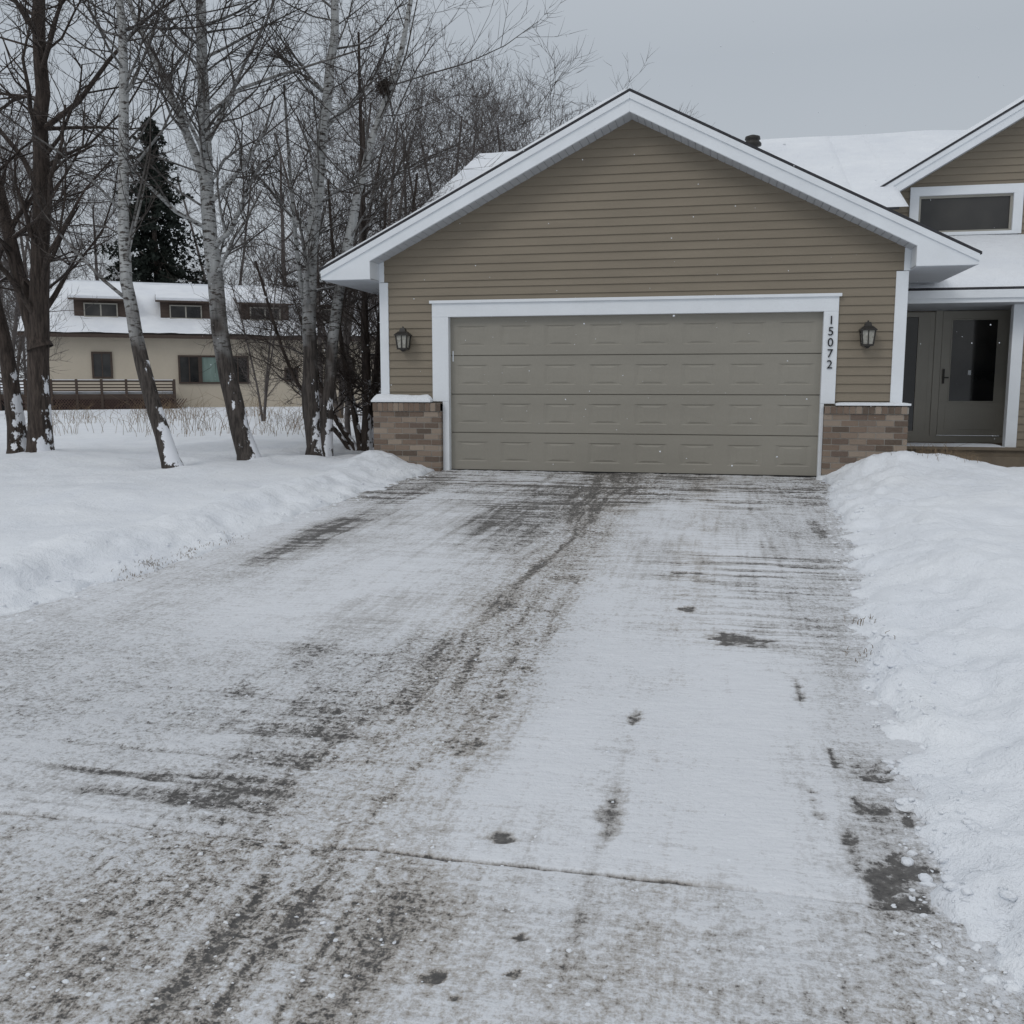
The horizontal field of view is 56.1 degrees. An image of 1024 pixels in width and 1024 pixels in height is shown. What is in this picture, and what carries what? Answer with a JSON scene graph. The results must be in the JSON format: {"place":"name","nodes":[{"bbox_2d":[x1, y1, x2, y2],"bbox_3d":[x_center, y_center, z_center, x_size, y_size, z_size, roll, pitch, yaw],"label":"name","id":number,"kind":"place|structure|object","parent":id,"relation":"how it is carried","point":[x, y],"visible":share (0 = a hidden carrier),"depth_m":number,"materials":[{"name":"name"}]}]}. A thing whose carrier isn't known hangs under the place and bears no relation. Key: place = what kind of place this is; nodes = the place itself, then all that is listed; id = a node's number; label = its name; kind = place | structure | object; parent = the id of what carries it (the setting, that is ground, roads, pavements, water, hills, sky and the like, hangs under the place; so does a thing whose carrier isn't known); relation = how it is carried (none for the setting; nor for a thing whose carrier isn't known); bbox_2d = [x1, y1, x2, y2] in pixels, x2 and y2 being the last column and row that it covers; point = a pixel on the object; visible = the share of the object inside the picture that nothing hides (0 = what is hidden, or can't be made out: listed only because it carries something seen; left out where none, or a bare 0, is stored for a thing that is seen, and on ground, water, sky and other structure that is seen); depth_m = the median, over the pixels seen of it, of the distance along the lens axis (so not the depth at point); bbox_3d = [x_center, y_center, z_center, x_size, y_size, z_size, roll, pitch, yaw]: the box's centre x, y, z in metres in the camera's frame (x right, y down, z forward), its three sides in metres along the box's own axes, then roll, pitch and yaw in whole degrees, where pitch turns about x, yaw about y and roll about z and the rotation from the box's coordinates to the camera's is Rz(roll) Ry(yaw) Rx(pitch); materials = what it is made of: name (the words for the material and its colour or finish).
{"place":"outdoors","nodes":[
{"label":"outdoors","id":0,"kind":"place"},
{"bbox_2d":[0,470,1023,1023],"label":"driveway","id":1,"kind":"structure","parent":0,"point":[702,578],"depth_m":3.57,"materials":[{"name":"grey snow"}]},
{"bbox_2d":[0,466,1022,1023],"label":"snow clumps","id":2,"kind":"object","parent":1,"relation":"on","point":[1012,986],"visible":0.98,"depth_m":2.99,"materials":[{"name":"white snow"}]},
{"bbox_2d":[0,385,1023,992],"bbox_3d":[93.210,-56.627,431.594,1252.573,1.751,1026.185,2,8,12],"label":"snowy ground","id":3,"kind":"structure","parent":0,"point":[132,503],"depth_m":7.29,"materials":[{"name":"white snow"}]},
{"bbox_2d":[0,1,168,453],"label":"bare tree","id":4,"kind":"object","parent":3,"relation":"on","point":[16,427],"visible":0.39,"depth_m":14.04,"materials":[{"name":"brown plant"}]},
{"bbox_2d":[0,379,176,410],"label":"deck","id":5,"kind":"structure","parent":3,"relation":"on","point":[101,396],"depth_m":40.12,"materials":[{"name":"brown wood"}]},
{"bbox_2d":[0,379,172,393],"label":"deck snow","id":6,"kind":"structure","parent":5,"relation":"on","point":[104,392],"depth_m":40.58,"materials":[{"name":"white snow"}]},
{"bbox_2d":[1,399,173,410],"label":"deck underside skirt","id":7,"kind":"object","parent":5,"relation":"attached to","point":[3,407],"visible":0.23,"depth_m":40.44,"materials":[{"name":"wood"}]},
{"bbox_2d":[1,399,185,409],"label":"deck lattice","id":8,"kind":"object","parent":5,"relation":"attached to","point":[105,403],"visible":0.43,"depth_m":40.24,"materials":[{"name":"brown wood"}]},
{"bbox_2d":[0,0,256,452],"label":"bare tree","id":9,"kind":"object","parent":3,"relation":"on","point":[35,302],"visible":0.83,"depth_m":13.41,"materials":[{"name":"brown plant"}]},
{"bbox_2d":[91,116,207,283],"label":"spruce tree","id":10,"kind":"object","parent":3,"relation":"on","point":[145,270],"visible":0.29,"depth_m":52.29,"materials":[{"name":"green plant"}]},
{"bbox_2d":[0,0,352,468],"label":"aspen tree","id":11,"kind":"object","parent":3,"relation":"on","point":[169,457],"visible":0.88,"depth_m":12.20,"materials":[{"name":"grey plant"}]},
{"bbox_2d":[5,386,360,436],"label":"dry weeds","id":12,"kind":"object","parent":3,"relation":"on","point":[193,414],"visible":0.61,"depth_m":24.61,"materials":[{"name":"brown plant"}]},
{"bbox_2d":[49,337,374,406],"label":"walls","id":13,"kind":"structure","parent":3,"relation":"on","point":[163,353],"depth_m":43.31,"materials":[{"name":"beige paint"}]},
{"bbox_2d":[17,331,375,341],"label":"roof edge","id":14,"kind":"object","parent":13,"relation":"on","point":[145,335],"visible":0.05,"depth_m":42.50,"materials":[{"name":"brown wood"}]},
{"bbox_2d":[28,278,295,287],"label":"roof ridge","id":15,"kind":"structure","parent":14,"relation":"on","point":[151,283],"depth_m":46.55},
{"bbox_2d":[17,280,377,335],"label":"roof snow","id":16,"kind":"structure","parent":14,"relation":"on","point":[152,320],"depth_m":43.85,"materials":[{"name":"white snow"}]},
{"bbox_2d":[68,297,342,319],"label":"dormers","id":17,"kind":"object","parent":14,"relation":"on","point":[164,308],"visible":0.2,"depth_m":43.79,"materials":[{"name":"brown wood"}]},
{"bbox_2d":[68,289,330,304],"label":"dormer snow","id":18,"kind":"structure","parent":17,"relation":"on","point":[159,295],"depth_m":44.21,"materials":[{"name":"white snow"}]},
{"bbox_2d":[83,303,330,321],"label":"dormer window frames","id":19,"kind":"structure","parent":17,"relation":"attached to","point":[169,307],"depth_m":43.85,"materials":[{"name":"paint"}]},
{"bbox_2d":[85,304,352,381],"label":"window glass","id":20,"kind":"object","parent":13,"relation":"attached to","point":[110,310],"visible":0.53,"depth_m":43.64,"materials":[{"name":"black glass"}]},
{"bbox_2d":[202,357,219,381],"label":"window","id":21,"kind":"structure","parent":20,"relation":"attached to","point":[210,375],"depth_m":43.96,"materials":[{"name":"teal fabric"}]},
{"bbox_2d":[91,352,349,383],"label":"window frames","id":22,"kind":"structure","parent":13,"relation":"attached to","point":[199,367],"depth_m":43.65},
{"bbox_2d":[0,0,435,460],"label":"aspen tree","id":23,"kind":"object","parent":3,"relation":"on","point":[245,445],"visible":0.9,"depth_m":12.87,"materials":[{"name":"grey plant"}]},
{"bbox_2d":[147,0,498,450],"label":"bare tree","id":24,"kind":"object","parent":3,"relation":"on","point":[370,390],"visible":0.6,"depth_m":15.62,"materials":[{"name":"brown plant"}]},
{"bbox_2d":[0,0,712,434],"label":"distant trees","id":25,"kind":"object","parent":3,"relation":"on","point":[516,126],"visible":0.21,"depth_m":31.46,"materials":[{"name":"brown plant"}]},
{"bbox_2d":[196,0,586,456],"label":"aspen tree","id":26,"kind":"object","parent":3,"relation":"on","point":[320,443],"visible":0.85,"depth_m":13.72,"materials":[{"name":"grey plant"}]},
{"bbox_2d":[374,70,397,99],"bbox_3d":[-1.754,-5.956,13.435,0.381,0.406,0.375,-1,8,-8],"label":"squirrel nest","id":27,"kind":"object","parent":26,"relation":"on","point":[380,92],"visible":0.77,"depth_m":13.37,"materials":[{"name":"brown plant"}]},
{"bbox_2d":[373,403,908,473],"bbox_3d":[2.059,-1.257,15.300,7.000,1.033,5.455,2,8,12],"label":"brick wainscot","id":28,"kind":"object","parent":3,"relation":"on","point":[427,434],"visible":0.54,"depth_m":12.16,"materials":[{"name":"brown brick"}]},
{"bbox_2d":[371,400,910,405],"bbox_3d":[1.498,-1.438,12.634,7.040,0.046,0.130,2,8,12],"label":"wainscot ledge","id":29,"kind":"object","parent":28,"relation":"on","point":[850,404],"visible":1,"depth_m":12.00,"materials":[{"name":"white stone"}]},
{"bbox_2d":[372,393,432,400],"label":"ledge snow","id":30,"kind":"structure","parent":29,"relation":"on","point":[382,396],"depth_m":13.24,"materials":[{"name":"white snow"}]},
{"bbox_2d":[839,402,908,403],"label":"ledge snow","id":31,"kind":"structure","parent":29,"relation":"on","point":[875,402],"depth_m":11.96,"materials":[{"name":"white snow"}]},
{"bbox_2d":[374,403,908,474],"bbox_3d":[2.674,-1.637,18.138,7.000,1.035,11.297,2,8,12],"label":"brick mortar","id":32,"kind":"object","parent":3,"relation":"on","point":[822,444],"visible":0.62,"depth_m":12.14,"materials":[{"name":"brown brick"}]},
{"bbox_2d":[384,270,903,438],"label":"side walls","id":33,"kind":"structure","parent":3,"relation":"on","point":[824,404],"depth_m":12.20,"materials":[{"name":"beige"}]},
{"bbox_2d":[394,326,411,351],"bbox_3d":[-1.483,-2.361,13.114,0.200,0.340,0.230,2,8,12],"label":"wall lantern","id":34,"kind":"object","parent":33,"relation":"attached to","point":[402,335],"depth_m":13.04,"materials":[{"name":"brown metal"}]},
{"bbox_2d":[324,112,975,294],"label":"garage soffit","id":35,"kind":"structure","parent":33,"relation":"attached to","point":[928,274],"depth_m":12.20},
{"bbox_2d":[379,271,908,476],"bbox_3d":[1.531,-1.785,12.692,6.850,2.570,0.175,2,8,12],"label":"door and corner trim","id":36,"kind":"structure","parent":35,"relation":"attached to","point":[444,311],"depth_m":12.46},
{"bbox_2d":[450,312,822,475],"bbox_3d":[1.548,-1.567,12.792,4.885,2.110,0.050,2,8,12],"label":"garage door","id":37,"kind":"structure","parent":36,"relation":"attached to","point":[702,393],"depth_m":12.74,"materials":[{"name":"paint"}]},
{"bbox_2d":[451,469,815,476],"bbox_3d":[1.545,-0.518,12.916,4.885,0.038,0.042,2,8,12],"label":"garage door seal","id":38,"kind":"object","parent":37,"relation":"attached to","point":[645,473],"visible":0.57,"depth_m":12.86,"materials":[{"name":"black rubber"}]},
{"bbox_2d":[321,91,979,282],"bbox_3d":[1.928,-4.396,14.189,8.260,2.199,4.552,2,8,12],"label":"rake and fascia","id":39,"kind":"object","parent":35,"relation":"attached to","point":[931,248],"visible":0.92,"depth_m":11.81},
{"bbox_2d":[319,88,981,271],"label":"garage roof shingles","id":40,"kind":"object","parent":35,"relation":"on","point":[697,121],"visible":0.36,"depth_m":11.78,"materials":[{"name":"black"}]},
{"bbox_2d":[324,89,626,265],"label":"garage roof snow","id":41,"kind":"structure","parent":40,"relation":"on","point":[571,120],"depth_m":12.34,"materials":[{"name":"white snow"}]},
{"bbox_2d":[858,320,877,347],"bbox_3d":[4.394,-2.195,11.866,0.200,0.340,0.230,2,8,12],"label":"wall lantern","id":42,"kind":"object","parent":33,"relation":"attached to","point":[867,331],"depth_m":11.79,"materials":[{"name":"brown metal"}]},
{"bbox_2d":[907,442,1023,466],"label":"porch step","id":43,"kind":"object","parent":3,"relation":"on","point":[1007,456],"visible":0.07,"depth_m":13.62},
{"bbox_3d":[8.952,-3.933,16.576,6.000,6.000,7.100,2,8,12],"label":"wing","id":44,"kind":"object","parent":3,"relation":"on","visible":0},
{"bbox_2d":[907,310,1010,442],"bbox_3d":[6.729,-2.097,14.758,1.670,2.039,0.110,2,8,12],"label":"entry door frame","id":45,"kind":"object","parent":44,"relation":"attached to","point":[928,361],"visible":0.56,"depth_m":14.78,"materials":[{"name":"grey wood"}]},
{"bbox_2d":[902,317,997,430],"bbox_3d":[6.658,-2.113,14.734,1.401,1.740,0.034,2,8,15],"label":"entry glass","id":46,"kind":"object","parent":45,"relation":"in","point":[977,357],"visible":0.79,"depth_m":14.64,"materials":[{"name":"black glass"}]},
{"bbox_2d":[936,310,1008,435],"bbox_3d":[7.015,-2.110,14.635,0.916,1.880,0.032,2,8,12],"label":"storm door","id":47,"kind":"structure","parent":45,"relation":"attached to","point":[982,418],"depth_m":14.66,"materials":[{"name":"paint"}]},
{"bbox_2d":[942,369,948,383],"bbox_3d":[6.635,-2.077,14.690,0.085,0.220,0.044,2,8,12],"label":"door handle","id":48,"kind":"object","parent":47,"relation":"attached to","point":[943,375],"visible":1,"depth_m":14.68,"materials":[{"name":"brown metal"}]},
{"bbox_2d":[909,183,1023,235],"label":"window trim","id":49,"kind":"structure","parent":44,"relation":"attached to","point":[1015,189],"depth_m":14.70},
{"bbox_2d":[918,193,1012,231],"bbox_3d":[6.983,-4.604,14.822,1.350,0.555,0.050,2,8,12],"label":"window sash","id":50,"kind":"object","parent":49,"relation":"attached to","point":[981,195],"depth_m":14.76,"materials":[{"name":"paint"}]},
{"bbox_2d":[920,196,1009,230],"bbox_3d":[6.985,-4.603,14.833,1.280,0.490,0.010,2,8,12],"label":"window glass","id":51,"kind":"object","parent":50,"relation":"in","point":[968,213],"visible":0.86,"depth_m":14.82,"materials":[{"name":"black glass"}]},
{"bbox_2d":[0,0,1023,383],"label":"sky","id":52,"kind":"structure","parent":0,"point":[856,64],"materials":[{"name":"grey"}]},
{"bbox_2d":[175,21,1022,498],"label":"snowflakes","id":53,"kind":"object","parent":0,"point":[583,323],"visible":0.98,"depth_m":5.27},
{"bbox_2d":[384,120,905,400],"bbox_3d":[1.531,-3.284,12.469,6.864,3.640,0.020,2,8,12],"label":"garage siding","id":54,"kind":"object","parent":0,"point":[614,211],"visible":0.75,"depth_m":12.35,"materials":[{"name":"beige wood"}]},
{"bbox_2d":[877,95,1023,185],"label":"wing roof snow","id":55,"kind":"structure","parent":0,"point":[944,145],"depth_m":14.41,"materials":[{"name":"white snow"}]},
{"bbox_2d":[881,100,1023,186],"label":"wing roof shingles","id":56,"kind":"object","parent":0,"point":[958,140],"visible":0.08,"depth_m":14.32,"materials":[{"name":"black"}]},
{"bbox_2d":[906,443,1002,446],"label":"porch snow","id":57,"kind":"structure","parent":0,"point":[957,444],"depth_m":13.86,"materials":[{"name":"white snow"}]},
{"bbox_2d":[894,118,1023,446],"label":"wing siding","id":58,"kind":"object","parent":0,"point":[998,158],"visible":0.21,"depth_m":14.62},
{"bbox_2d":[900,117,1023,191],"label":"wing soffit","id":59,"kind":"structure","parent":58,"relation":"attached to","point":[962,154],"depth_m":14.58,"materials":[{"name":"white"}]},
{"bbox_2d":[886,102,1023,190],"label":"wing rake","id":60,"kind":"object","parent":59,"relation":"attached to","point":[978,136],"visible":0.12,"depth_m":14.33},
{"bbox_2d":[907,289,1023,446],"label":"porch fascia and corner","id":61,"kind":"structure","parent":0,"point":[1014,366],"depth_m":13.45,"materials":[{"name":"white wood"}]},
{"bbox_2d":[908,286,1023,290],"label":"porch roof shingles","id":62,"kind":"object","parent":61,"relation":"on","point":[965,288],"depth_m":13.16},
{"bbox_2d":[907,302,1023,310],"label":"porch ceiling","id":63,"kind":"structure","parent":0,"point":[961,306],"depth_m":13.84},
{"bbox_2d":[908,234,1023,287],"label":"porch roof snow","id":64,"kind":"structure","parent":0,"point":[1001,263],"depth_m":13.52,"materials":[{"name":"white snow"}]},
{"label":"main roof shingles","id":65,"kind":"object","parent":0,"visible":0},
{"bbox_2d":[423,136,852,205],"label":"roof snow","id":66,"kind":"structure","parent":65,"relation":"on","point":[816,155],"depth_m":17.31,"materials":[{"name":"white snow"}]},
{"bbox_2d":[745,134,761,146],"bbox_3d":[4.349,-6.537,17.378,0.320,0.550,0.320,2,8,12],"label":"roof vent","id":67,"kind":"object","parent":65,"relation":"on","point":[753,139],"visible":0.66,"depth_m":17.24,"materials":[{"name":"brown metal"}]},
{"bbox_2d":[829,135,907,206],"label":"roof snow","id":68,"kind":"structure","parent":65,"relation":"on","point":[862,169],"depth_m":15.55,"materials":[{"name":"white snow"}]},
{"bbox_2d":[862,130,965,178],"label":"roof snow","id":69,"kind":"structure","parent":65,"relation":"on","point":[888,150],"depth_m":16.95,"materials":[{"name":"white snow"}]}
]}

